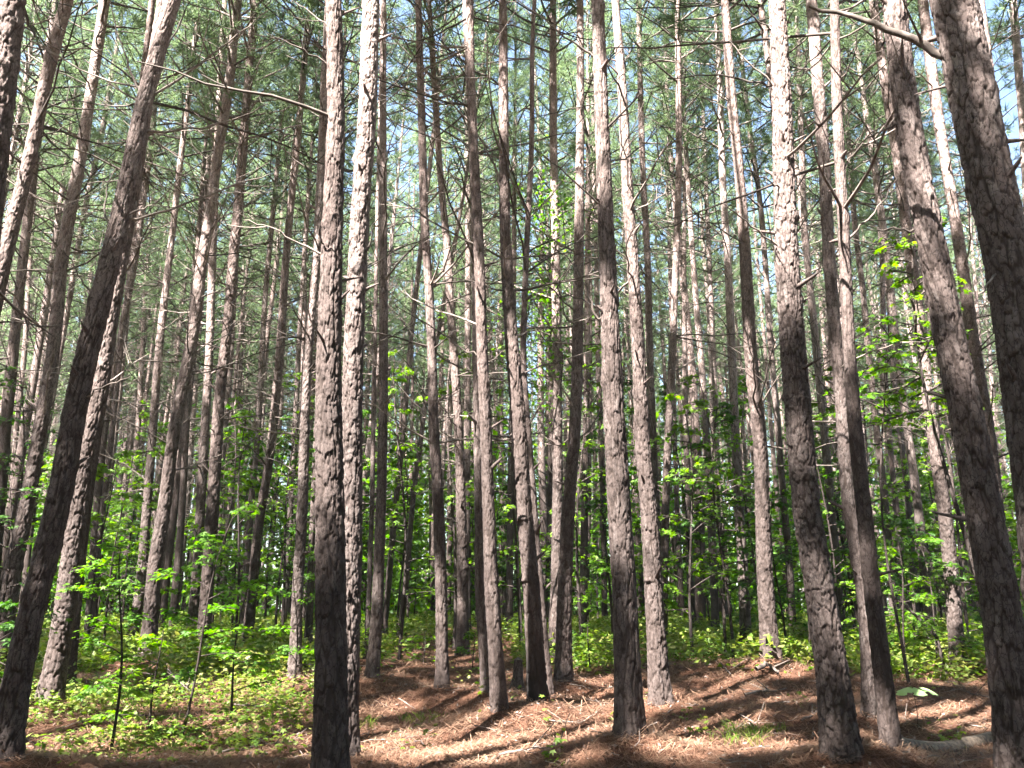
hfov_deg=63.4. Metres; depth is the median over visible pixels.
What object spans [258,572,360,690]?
sapling
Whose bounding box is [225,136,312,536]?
pine tree
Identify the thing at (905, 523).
sapling
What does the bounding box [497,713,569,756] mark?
fallen branch
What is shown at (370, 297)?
pine tree
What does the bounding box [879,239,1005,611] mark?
pine tree
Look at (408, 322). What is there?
pine tree
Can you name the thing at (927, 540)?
sapling
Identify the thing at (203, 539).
sapling
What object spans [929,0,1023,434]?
pine tree
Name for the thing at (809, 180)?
pine tree
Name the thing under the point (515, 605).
sapling
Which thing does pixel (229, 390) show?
pine tree
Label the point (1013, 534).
sapling
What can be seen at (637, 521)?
sapling
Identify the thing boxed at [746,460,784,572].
sapling
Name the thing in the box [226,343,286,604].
pine tree
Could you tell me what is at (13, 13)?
pine tree
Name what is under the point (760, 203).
pine tree
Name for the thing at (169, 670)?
fallen branch
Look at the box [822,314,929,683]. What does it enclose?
sapling
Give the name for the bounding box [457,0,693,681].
pine tree
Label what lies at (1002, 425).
pine tree
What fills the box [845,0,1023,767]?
pine tree
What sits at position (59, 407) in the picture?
pine tree
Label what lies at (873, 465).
sapling
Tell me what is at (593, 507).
sapling
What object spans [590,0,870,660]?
pine tree
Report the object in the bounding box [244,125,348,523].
pine tree
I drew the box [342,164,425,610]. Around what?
pine tree
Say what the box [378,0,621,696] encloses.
pine tree
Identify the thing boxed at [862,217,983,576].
sapling
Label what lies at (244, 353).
pine tree
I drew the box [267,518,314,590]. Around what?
sapling
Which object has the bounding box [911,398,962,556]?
sapling
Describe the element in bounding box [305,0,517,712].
pine tree
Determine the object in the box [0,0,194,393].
pine tree
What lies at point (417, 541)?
sapling
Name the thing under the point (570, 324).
pine tree
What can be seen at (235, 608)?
sapling
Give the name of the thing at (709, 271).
pine tree
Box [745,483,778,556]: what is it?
sapling
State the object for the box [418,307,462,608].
pine tree
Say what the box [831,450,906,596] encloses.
sapling
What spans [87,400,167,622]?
sapling
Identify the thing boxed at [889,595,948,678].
leaning stem
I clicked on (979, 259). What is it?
pine tree
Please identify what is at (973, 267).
pine tree
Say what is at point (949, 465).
sapling
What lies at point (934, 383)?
pine tree
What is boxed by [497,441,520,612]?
sapling
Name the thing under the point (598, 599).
sapling
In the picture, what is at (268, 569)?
sapling
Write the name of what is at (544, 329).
pine tree
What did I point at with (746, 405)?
pine tree
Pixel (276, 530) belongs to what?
sapling
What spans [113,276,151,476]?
pine tree
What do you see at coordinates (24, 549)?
sapling
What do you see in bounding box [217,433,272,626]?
sapling
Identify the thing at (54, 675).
pine tree
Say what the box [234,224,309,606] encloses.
pine tree
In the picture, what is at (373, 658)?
pine tree
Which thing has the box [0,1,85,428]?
pine tree
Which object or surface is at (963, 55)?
pine tree
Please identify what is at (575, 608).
sapling
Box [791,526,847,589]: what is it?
sapling
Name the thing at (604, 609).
pine tree
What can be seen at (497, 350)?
pine tree
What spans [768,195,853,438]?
pine tree
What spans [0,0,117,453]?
pine tree
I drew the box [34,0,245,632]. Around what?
pine tree
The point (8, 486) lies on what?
sapling
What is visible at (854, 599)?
sapling
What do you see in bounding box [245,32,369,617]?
pine tree
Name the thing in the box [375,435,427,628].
sapling
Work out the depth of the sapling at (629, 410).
23.66 m
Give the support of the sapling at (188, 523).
on the ground at (464, 694)
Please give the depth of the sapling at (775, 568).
33.80 m
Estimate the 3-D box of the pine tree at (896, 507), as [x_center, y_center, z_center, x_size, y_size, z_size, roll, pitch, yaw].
[10.809,-4.298,23.912,4.382,22.178,4.656,-6,-16,20]
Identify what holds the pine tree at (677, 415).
on the ground at (464, 694)
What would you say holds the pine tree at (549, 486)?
on the ground at (464, 694)
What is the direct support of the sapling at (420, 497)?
on the ground at (464, 694)
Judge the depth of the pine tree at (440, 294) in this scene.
28.90 m
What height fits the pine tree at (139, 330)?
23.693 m
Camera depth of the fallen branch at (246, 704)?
8.48 m
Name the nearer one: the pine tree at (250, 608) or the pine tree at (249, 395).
the pine tree at (250, 608)
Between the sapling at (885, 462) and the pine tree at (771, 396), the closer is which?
the sapling at (885, 462)
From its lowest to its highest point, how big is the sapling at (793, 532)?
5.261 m
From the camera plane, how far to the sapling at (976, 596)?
11.78 m
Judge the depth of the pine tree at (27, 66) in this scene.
20.60 m
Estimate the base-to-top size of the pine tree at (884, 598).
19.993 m
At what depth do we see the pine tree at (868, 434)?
46.32 m
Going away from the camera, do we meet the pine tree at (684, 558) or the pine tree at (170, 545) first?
the pine tree at (170, 545)
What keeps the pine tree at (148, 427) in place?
on the ground at (464, 694)
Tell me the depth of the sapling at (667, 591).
14.23 m
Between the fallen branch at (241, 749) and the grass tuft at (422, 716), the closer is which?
the fallen branch at (241, 749)
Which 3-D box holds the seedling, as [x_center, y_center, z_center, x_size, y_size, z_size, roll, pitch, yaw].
[3.509,2.826,7.250,0.348,0.343,0.322,6,-16,-22]
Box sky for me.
[3,0,1023,609]
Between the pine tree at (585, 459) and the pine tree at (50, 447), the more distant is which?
the pine tree at (50, 447)
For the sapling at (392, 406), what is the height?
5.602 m
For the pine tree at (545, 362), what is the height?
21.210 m
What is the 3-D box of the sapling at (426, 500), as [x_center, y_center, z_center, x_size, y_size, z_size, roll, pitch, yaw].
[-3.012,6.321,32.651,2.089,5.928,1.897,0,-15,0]
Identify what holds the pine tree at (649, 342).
on the ground at (464, 694)
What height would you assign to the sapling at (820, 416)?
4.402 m
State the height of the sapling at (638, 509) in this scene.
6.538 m
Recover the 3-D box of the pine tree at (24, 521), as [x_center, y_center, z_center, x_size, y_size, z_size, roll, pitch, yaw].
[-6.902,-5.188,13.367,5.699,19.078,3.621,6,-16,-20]
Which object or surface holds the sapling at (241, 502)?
on the ground at (464, 694)
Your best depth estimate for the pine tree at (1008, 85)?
19.24 m
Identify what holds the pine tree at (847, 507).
on the ground at (464, 694)
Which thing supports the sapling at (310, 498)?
on the ground at (464, 694)
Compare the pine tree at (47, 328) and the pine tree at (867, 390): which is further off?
the pine tree at (867, 390)
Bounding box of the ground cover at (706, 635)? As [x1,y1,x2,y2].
[0,609,1023,765]
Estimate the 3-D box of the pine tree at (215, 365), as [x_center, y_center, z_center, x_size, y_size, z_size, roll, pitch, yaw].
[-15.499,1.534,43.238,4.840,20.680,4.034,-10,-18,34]
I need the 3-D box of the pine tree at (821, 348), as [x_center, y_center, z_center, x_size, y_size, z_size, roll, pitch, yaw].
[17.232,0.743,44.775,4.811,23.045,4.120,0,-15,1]
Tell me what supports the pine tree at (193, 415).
on the ground at (464, 694)
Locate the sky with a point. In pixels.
(1010, 99)
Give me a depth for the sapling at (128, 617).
7.25 m
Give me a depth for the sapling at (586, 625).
11.66 m
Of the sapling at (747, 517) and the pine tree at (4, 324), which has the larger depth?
the pine tree at (4, 324)
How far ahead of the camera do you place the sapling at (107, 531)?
22.00 m
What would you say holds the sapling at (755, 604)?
on the ground at (464, 694)
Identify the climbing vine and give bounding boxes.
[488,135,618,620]
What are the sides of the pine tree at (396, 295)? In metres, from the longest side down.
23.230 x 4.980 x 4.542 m
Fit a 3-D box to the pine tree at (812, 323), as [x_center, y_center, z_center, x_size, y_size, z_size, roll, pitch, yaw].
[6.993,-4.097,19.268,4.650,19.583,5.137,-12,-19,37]
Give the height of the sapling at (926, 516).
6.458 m
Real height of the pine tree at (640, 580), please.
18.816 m
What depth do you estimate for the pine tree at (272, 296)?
27.97 m
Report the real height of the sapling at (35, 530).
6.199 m
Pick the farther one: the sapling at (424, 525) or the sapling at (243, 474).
the sapling at (424, 525)
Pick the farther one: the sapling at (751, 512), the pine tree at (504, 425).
the pine tree at (504, 425)
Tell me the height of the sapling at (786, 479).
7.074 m
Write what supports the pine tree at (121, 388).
on the ground at (464, 694)
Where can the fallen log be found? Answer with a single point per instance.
(981, 738)
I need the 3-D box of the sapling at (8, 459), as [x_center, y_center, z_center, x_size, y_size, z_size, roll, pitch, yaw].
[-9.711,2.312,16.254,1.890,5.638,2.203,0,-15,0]
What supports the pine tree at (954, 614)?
on the ground at (464, 694)
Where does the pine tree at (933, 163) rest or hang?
on the ground at (464, 694)
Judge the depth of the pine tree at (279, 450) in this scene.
32.34 m
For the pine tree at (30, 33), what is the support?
on the ground at (464, 694)
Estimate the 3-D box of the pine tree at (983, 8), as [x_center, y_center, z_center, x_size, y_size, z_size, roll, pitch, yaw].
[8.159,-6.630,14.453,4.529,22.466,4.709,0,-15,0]
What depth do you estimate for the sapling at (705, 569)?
31.09 m
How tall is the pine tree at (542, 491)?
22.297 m
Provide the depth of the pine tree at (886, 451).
36.67 m
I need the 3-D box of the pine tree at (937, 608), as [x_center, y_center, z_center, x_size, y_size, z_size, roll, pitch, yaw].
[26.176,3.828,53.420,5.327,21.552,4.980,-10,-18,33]
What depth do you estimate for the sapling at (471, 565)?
28.49 m
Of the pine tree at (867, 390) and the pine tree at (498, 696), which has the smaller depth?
the pine tree at (498, 696)
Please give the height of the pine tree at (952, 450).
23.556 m
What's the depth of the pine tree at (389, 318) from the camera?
35.12 m
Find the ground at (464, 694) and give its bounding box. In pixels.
[0,611,992,767]
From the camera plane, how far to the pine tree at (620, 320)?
46.10 m
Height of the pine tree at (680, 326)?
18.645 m
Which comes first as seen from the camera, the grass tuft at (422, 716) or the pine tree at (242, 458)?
the grass tuft at (422, 716)
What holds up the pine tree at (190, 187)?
on the ground at (464, 694)
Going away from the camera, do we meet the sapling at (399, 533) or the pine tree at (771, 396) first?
the sapling at (399, 533)
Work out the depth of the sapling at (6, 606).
7.06 m
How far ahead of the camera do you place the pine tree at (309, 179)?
20.74 m
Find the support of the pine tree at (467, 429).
on the ground at (464, 694)
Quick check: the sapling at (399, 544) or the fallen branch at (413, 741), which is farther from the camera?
the sapling at (399, 544)
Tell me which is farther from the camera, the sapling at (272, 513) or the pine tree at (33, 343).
the pine tree at (33, 343)
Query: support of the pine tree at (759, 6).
on the ground at (464, 694)
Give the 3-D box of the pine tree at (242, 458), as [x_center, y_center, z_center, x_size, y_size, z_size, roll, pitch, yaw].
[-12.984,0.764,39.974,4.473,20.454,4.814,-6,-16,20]
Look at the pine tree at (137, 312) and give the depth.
39.15 m
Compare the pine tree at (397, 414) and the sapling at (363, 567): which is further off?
the pine tree at (397, 414)
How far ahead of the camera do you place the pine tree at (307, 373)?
11.55 m
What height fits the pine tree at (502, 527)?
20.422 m
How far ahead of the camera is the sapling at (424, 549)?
30.49 m
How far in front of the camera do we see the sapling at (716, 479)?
14.05 m
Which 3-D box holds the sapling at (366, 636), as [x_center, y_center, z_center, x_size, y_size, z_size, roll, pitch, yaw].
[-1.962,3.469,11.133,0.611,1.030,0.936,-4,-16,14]
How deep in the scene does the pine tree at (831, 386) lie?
21.58 m
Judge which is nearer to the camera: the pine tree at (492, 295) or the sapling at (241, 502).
the sapling at (241, 502)
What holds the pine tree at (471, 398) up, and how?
on the ground at (464, 694)
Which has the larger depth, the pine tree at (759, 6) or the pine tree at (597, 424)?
the pine tree at (597, 424)
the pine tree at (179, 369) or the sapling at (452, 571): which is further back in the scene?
the pine tree at (179, 369)
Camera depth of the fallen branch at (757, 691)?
9.55 m
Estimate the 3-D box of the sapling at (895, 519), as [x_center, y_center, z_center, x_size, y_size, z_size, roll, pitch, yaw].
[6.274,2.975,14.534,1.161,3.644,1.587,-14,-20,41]
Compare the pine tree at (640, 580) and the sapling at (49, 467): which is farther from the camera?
the pine tree at (640, 580)
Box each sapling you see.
[0,363,58,590]
[0,485,72,639]
[0,595,20,686]
[7,394,39,497]
[12,439,86,611]
[21,428,40,580]
[44,445,194,650]
[49,449,146,663]
[50,558,88,593]
[51,540,152,749]
[58,500,135,600]
[58,503,114,602]
[59,422,109,578]
[81,632,176,733]
[86,490,120,588]
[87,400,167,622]
[89,507,125,611]
[109,474,156,598]
[109,530,152,612]
[112,507,143,608]
[148,504,266,734]
[163,558,246,628]
[173,488,193,620]
[175,459,233,560]
[177,576,287,719]
[186,396,309,638]
[189,418,267,618]
[192,402,260,622]
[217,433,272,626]
[222,414,313,626]
[228,409,264,580]
[240,428,307,621]
[245,371,315,637]
[258,466,304,613]
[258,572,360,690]
[259,548,282,597]
[261,476,285,604]
[264,448,314,620]
[265,507,308,613]
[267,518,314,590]
[283,426,366,637]
[305,410,392,562]
[313,565,366,621]
[360,605,395,667]
[362,349,455,660]
[362,403,386,549]
[362,466,376,566]
[365,441,397,570]
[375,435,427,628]
[386,403,428,623]
[386,524,416,610]
[388,473,422,603]
[392,313,506,649]
[392,493,429,587]
[393,520,427,614]
[400,632,453,663]
[412,477,453,603]
[422,509,435,602]
[446,475,503,585]
[447,450,496,624]
[447,565,475,616]
[449,512,500,594]
[455,631,478,669]
[466,276,551,654]
[470,480,519,618]
[495,486,522,598]
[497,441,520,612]
[500,554,545,619]
[516,325,609,633]
[541,521,604,592]
[543,543,591,633]
[572,380,643,642]
[572,541,608,618]
[572,590,612,667]
[580,439,611,617]
[589,493,609,611]
[595,452,641,573]
[596,406,642,585]
[632,440,673,582]
[634,392,748,661]
[635,543,692,613]
[656,382,715,609]
[659,402,755,658]
[668,484,694,585]
[669,372,799,655]
[669,476,681,581]
[680,507,707,561]
[681,475,736,582]
[683,539,734,605]
[684,457,718,625]
[694,437,746,613]
[713,375,771,584]
[719,558,795,622]
[721,487,840,643]
[729,557,738,611]
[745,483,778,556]
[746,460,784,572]
[748,554,797,607]
[769,436,796,550]
[771,456,801,612]
[772,431,853,598]
[772,534,784,607]
[777,462,842,579]
[780,500,852,634]
[781,413,907,613]
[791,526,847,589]
[811,363,855,629]
[813,426,847,617]
[821,348,942,587]
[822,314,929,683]
[823,470,913,600]
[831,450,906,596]
[834,554,937,655]
[855,531,984,662]
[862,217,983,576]
[870,434,914,610]
[877,539,958,658]
[878,536,910,608]
[879,386,979,633]
[880,512,963,649]
[889,383,939,615]
[890,425,934,538]
[891,344,1015,627]
[903,397,969,572]
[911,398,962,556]
[913,531,976,618]
[914,492,1020,640]
[947,575,983,648]
[967,378,1019,559]
[969,542,1023,606]
[973,520,1023,618]
[1002,486,1019,570]
[1006,491,1022,600]
[1011,535,1020,578]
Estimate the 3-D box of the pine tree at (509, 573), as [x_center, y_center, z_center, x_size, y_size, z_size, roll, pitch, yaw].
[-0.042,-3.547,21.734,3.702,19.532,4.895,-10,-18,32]
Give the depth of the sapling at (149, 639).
7.68 m
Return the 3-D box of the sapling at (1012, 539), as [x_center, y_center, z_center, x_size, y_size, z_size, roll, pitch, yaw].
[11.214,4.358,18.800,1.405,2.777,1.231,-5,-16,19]
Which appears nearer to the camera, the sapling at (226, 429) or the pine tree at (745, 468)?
the sapling at (226, 429)
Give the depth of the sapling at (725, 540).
14.07 m
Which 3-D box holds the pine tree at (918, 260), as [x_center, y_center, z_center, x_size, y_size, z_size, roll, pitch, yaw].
[12.559,-2.418,25.707,5.247,19.595,4.702,-7,-17,18]
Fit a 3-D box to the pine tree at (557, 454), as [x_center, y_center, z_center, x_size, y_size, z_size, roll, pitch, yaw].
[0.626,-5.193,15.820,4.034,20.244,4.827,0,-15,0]
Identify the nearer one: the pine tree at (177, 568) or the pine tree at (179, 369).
the pine tree at (177, 568)
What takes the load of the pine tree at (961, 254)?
on the ground at (464, 694)
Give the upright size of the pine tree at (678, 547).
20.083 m
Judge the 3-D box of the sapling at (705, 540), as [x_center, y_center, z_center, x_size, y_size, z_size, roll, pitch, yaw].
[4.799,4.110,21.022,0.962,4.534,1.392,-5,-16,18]
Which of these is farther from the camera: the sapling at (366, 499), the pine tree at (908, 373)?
the pine tree at (908, 373)
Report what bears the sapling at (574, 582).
on the ground at (464, 694)
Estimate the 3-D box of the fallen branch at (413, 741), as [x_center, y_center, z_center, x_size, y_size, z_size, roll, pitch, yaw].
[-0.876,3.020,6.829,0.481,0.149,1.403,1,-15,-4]
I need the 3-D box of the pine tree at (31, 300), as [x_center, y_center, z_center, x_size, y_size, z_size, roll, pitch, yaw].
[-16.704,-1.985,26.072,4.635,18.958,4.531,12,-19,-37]
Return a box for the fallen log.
[902,732,992,755]
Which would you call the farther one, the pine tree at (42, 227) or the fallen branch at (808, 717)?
the pine tree at (42, 227)
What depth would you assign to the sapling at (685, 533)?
33.19 m
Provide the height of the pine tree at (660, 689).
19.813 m
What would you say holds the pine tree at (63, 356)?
on the ground at (464, 694)
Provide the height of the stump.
0.442 m
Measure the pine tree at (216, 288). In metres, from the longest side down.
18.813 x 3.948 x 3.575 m
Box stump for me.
[508,657,525,691]
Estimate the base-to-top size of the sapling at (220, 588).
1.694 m
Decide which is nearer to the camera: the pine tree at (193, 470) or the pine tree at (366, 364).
the pine tree at (366, 364)
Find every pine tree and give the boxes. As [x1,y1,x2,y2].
[0,0,80,358]
[0,0,104,383]
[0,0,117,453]
[0,0,155,576]
[0,0,188,603]
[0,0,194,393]
[0,0,204,670]
[0,0,356,761]
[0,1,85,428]
[0,17,149,510]
[0,19,151,587]
[0,58,111,528]
[0,62,66,413]
[0,106,105,615]
[0,226,76,394]
[0,250,42,394]
[1,256,78,495]
[2,0,124,493]
[2,200,86,471]
[3,75,79,309]
[17,0,268,682]
[21,9,49,51]
[26,283,82,508]
[31,0,278,704]
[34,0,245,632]
[34,0,253,632]
[34,154,126,532]
[45,152,191,598]
[46,13,202,620]
[49,284,84,453]
[57,0,297,641]
[60,0,322,657]
[70,232,168,611]
[79,249,166,479]
[80,0,345,639]
[95,57,203,615]
[104,147,205,610]
[105,177,206,615]
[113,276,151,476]
[115,0,305,636]
[119,18,277,529]
[120,0,288,616]
[121,238,203,538]
[122,0,295,634]
[129,318,183,570]
[134,166,263,610]
[136,0,362,767]
[138,0,342,648]
[146,230,236,552]
[147,39,313,517]
[159,301,217,500]
[175,330,220,595]
[181,0,498,677]
[181,257,258,543]
[182,81,311,622]
[185,0,352,625]
[192,164,281,586]
[196,222,293,613]
[211,231,275,502]
[213,0,387,640]
[223,0,450,644]
[223,50,352,530]
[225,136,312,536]
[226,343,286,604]
[227,0,475,677]
[230,2,390,624]
[231,132,316,608]
[232,285,288,541]
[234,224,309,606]
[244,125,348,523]
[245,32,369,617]
[256,10,394,617]
[264,353,293,606]
[266,348,313,524]
[274,251,308,538]
[278,0,429,503]
[280,0,485,658]
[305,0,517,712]
[308,148,410,553]
[309,19,446,528]
[311,169,404,539]
[341,0,524,758]
[341,247,407,591]
[342,0,622,687]
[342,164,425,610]
[343,0,590,655]
[345,153,423,526]
[366,0,541,635]
[368,0,523,637]
[370,184,464,614]
[378,0,593,692]
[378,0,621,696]
[384,0,627,702]
[386,241,447,556]
[392,296,426,531]
[398,0,547,628]
[399,156,502,539]
[411,87,549,513]
[418,285,471,551]
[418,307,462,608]
[423,199,500,537]
[430,0,595,632]
[435,218,496,458]
[436,128,547,618]
[437,211,519,614]
[443,0,644,657]
[446,158,544,534]
[447,166,534,547]
[455,0,619,584]
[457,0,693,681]
[460,0,634,625]
[461,225,508,535]
[461,313,508,610]
[491,380,507,497]
[505,123,593,507]
[517,0,678,739]
[519,1,660,624]
[520,220,592,421]
[521,0,693,705]
[521,77,655,611]
[524,0,665,632]
[526,294,595,487]
[527,199,623,620]
[530,163,615,500]
[556,0,731,550]
[562,315,626,610]
[562,392,597,541]
[567,143,681,516]
[571,0,915,750]
[585,0,779,643]
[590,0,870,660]
[592,233,658,497]
[598,120,681,618]
[600,0,777,625]
[606,0,769,633]
[610,0,760,632]
[614,36,731,620]
[624,0,834,641]
[625,278,682,552]
[636,15,772,619]
[642,149,735,613]
[651,0,926,657]
[653,226,729,544]
[654,132,764,537]
[654,272,727,608]
[658,161,759,613]
[668,0,904,763]
[669,0,862,632]
[689,176,781,541]
[691,192,774,611]
[695,300,742,541]
[699,0,907,635]
[709,3,906,578]
[717,211,806,611]
[726,273,770,513]
[741,0,922,619]
[742,278,784,458]
[755,154,841,539]
[760,309,784,468]
[761,301,791,536]
[763,48,933,514]
[764,0,1023,663]
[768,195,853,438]
[769,0,936,717]
[770,0,933,627]
[787,0,985,636]
[802,127,906,613]
[802,214,861,456]
[803,3,949,617]
[808,26,984,616]
[808,239,868,605]
[809,0,1023,599]
[815,64,1011,615]
[829,0,1019,507]
[836,0,1023,522]
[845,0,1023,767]
[851,221,924,599]
[852,125,961,609]
[853,225,930,512]
[854,297,909,536]
[860,353,879,446]
[874,259,937,505]
[875,0,1023,481]
[877,0,1023,358]
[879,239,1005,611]
[889,293,944,613]
[892,361,942,612]
[894,200,975,602]
[894,208,983,612]
[899,318,954,548]
[901,193,1008,474]
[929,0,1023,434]
[938,64,1007,498]
[945,185,1012,516]
[960,230,1019,566]
[975,263,1014,514]
[984,344,1010,477]
[987,0,1023,48]
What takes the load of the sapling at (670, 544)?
on the ground at (464, 694)
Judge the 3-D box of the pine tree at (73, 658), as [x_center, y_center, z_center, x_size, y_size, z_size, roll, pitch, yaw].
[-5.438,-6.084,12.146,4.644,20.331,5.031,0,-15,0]
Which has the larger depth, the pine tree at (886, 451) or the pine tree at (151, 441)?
the pine tree at (886, 451)
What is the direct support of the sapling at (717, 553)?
on the ground at (464, 694)
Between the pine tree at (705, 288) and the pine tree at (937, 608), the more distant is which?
the pine tree at (937, 608)
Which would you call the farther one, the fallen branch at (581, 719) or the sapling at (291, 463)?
the sapling at (291, 463)
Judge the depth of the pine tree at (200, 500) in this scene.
16.94 m
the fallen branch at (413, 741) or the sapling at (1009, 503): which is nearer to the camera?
the fallen branch at (413, 741)
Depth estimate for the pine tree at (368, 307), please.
30.99 m
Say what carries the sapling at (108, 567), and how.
on the ground at (464, 694)
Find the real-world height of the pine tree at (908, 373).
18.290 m
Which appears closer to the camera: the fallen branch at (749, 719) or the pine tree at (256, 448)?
the fallen branch at (749, 719)
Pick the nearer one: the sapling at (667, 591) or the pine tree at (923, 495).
the sapling at (667, 591)
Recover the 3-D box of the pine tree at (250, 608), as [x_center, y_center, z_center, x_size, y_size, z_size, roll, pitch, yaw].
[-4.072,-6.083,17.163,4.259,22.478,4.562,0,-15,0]
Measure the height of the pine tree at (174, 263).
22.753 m
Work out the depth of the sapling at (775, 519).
36.15 m
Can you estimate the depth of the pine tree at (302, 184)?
26.76 m
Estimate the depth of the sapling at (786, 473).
30.48 m
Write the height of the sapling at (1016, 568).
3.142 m
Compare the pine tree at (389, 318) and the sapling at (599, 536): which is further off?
the pine tree at (389, 318)
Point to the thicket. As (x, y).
(419, 605)
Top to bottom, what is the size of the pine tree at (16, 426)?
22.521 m
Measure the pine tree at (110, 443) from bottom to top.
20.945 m
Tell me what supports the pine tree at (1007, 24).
on the ground at (464, 694)
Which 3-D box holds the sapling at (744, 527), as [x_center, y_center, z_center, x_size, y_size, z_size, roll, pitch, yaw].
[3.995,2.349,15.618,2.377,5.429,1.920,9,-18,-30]
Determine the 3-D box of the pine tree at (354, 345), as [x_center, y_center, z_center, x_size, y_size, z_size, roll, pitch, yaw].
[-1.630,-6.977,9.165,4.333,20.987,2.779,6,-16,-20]
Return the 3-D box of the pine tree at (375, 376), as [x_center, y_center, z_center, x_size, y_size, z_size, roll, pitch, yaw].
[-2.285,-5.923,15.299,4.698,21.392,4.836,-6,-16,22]
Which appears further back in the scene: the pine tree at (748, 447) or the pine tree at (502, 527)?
the pine tree at (748, 447)
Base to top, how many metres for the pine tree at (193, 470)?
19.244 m
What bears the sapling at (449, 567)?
on the ground at (464, 694)
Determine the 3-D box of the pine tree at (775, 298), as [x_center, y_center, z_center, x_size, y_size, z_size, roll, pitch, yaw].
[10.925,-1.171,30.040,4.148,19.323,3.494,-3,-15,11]
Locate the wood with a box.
[0,68,1023,616]
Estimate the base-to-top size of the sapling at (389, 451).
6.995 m
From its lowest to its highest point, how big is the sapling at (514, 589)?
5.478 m
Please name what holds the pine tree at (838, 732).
on the ground at (464, 694)
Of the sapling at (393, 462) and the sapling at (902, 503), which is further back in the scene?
the sapling at (902, 503)
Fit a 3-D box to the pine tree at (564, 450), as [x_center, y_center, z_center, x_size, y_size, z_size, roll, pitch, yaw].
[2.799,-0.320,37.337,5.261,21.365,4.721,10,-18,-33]
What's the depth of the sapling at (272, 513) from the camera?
15.33 m
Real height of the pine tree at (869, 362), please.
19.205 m
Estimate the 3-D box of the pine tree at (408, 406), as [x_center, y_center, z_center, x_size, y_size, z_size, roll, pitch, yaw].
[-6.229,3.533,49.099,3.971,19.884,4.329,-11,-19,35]
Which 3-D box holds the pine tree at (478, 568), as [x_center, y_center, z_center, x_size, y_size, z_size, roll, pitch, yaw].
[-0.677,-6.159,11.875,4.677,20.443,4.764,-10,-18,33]
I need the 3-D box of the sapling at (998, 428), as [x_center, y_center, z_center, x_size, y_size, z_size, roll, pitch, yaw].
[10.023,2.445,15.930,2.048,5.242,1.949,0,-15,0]
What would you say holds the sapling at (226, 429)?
on the ground at (464, 694)
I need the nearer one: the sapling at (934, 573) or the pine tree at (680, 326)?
the sapling at (934, 573)
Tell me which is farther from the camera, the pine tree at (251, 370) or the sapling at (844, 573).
the pine tree at (251, 370)
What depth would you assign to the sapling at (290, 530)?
18.04 m
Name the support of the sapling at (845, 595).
on the ground at (464, 694)
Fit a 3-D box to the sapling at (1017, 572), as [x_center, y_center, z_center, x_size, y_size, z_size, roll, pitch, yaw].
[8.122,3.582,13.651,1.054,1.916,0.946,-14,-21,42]
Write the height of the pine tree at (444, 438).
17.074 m
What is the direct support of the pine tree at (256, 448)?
on the ground at (464, 694)
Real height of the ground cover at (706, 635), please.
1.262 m
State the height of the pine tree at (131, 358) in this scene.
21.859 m
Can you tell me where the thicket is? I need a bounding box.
[11,363,1023,624]
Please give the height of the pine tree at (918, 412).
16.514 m
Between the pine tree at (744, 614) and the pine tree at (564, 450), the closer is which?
the pine tree at (744, 614)
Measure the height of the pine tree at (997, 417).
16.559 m
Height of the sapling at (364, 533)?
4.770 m
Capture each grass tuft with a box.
[360,715,378,728]
[394,709,446,723]
[707,726,771,746]
[720,716,789,737]
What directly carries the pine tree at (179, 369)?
on the ground at (464, 694)
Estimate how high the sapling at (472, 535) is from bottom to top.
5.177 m
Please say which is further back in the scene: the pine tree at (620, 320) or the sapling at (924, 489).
the pine tree at (620, 320)
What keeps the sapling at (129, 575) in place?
on the ground at (464, 694)
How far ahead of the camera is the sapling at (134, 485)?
14.85 m
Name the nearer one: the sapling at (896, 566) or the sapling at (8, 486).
the sapling at (8, 486)
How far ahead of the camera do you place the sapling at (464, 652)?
12.24 m
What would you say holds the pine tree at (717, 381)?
on the ground at (464, 694)
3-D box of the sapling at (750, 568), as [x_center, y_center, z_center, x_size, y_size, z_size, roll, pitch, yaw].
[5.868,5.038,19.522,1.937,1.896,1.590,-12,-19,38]
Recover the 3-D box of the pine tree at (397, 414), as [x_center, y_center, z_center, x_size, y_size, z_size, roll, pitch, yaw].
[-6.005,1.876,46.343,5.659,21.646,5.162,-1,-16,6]
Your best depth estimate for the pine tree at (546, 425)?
35.64 m
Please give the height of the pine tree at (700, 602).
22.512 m
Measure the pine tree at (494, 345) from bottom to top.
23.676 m
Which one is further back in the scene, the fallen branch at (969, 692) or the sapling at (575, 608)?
the sapling at (575, 608)
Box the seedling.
[896,686,936,726]
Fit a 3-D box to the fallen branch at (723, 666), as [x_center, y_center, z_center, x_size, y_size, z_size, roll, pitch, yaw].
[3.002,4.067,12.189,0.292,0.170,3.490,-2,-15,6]
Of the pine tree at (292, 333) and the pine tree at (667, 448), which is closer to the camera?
the pine tree at (667, 448)
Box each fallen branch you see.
[167,668,196,690]
[216,728,306,754]
[234,700,298,709]
[390,729,434,756]
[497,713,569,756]
[548,698,612,723]
[709,659,743,674]
[724,703,786,733]
[741,674,786,695]
[754,660,788,673]
[800,705,816,720]
[948,680,987,696]
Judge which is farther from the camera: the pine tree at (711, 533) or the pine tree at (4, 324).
the pine tree at (4, 324)
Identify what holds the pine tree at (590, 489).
on the ground at (464, 694)
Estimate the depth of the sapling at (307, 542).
22.64 m
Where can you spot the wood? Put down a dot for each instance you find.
(440, 376)

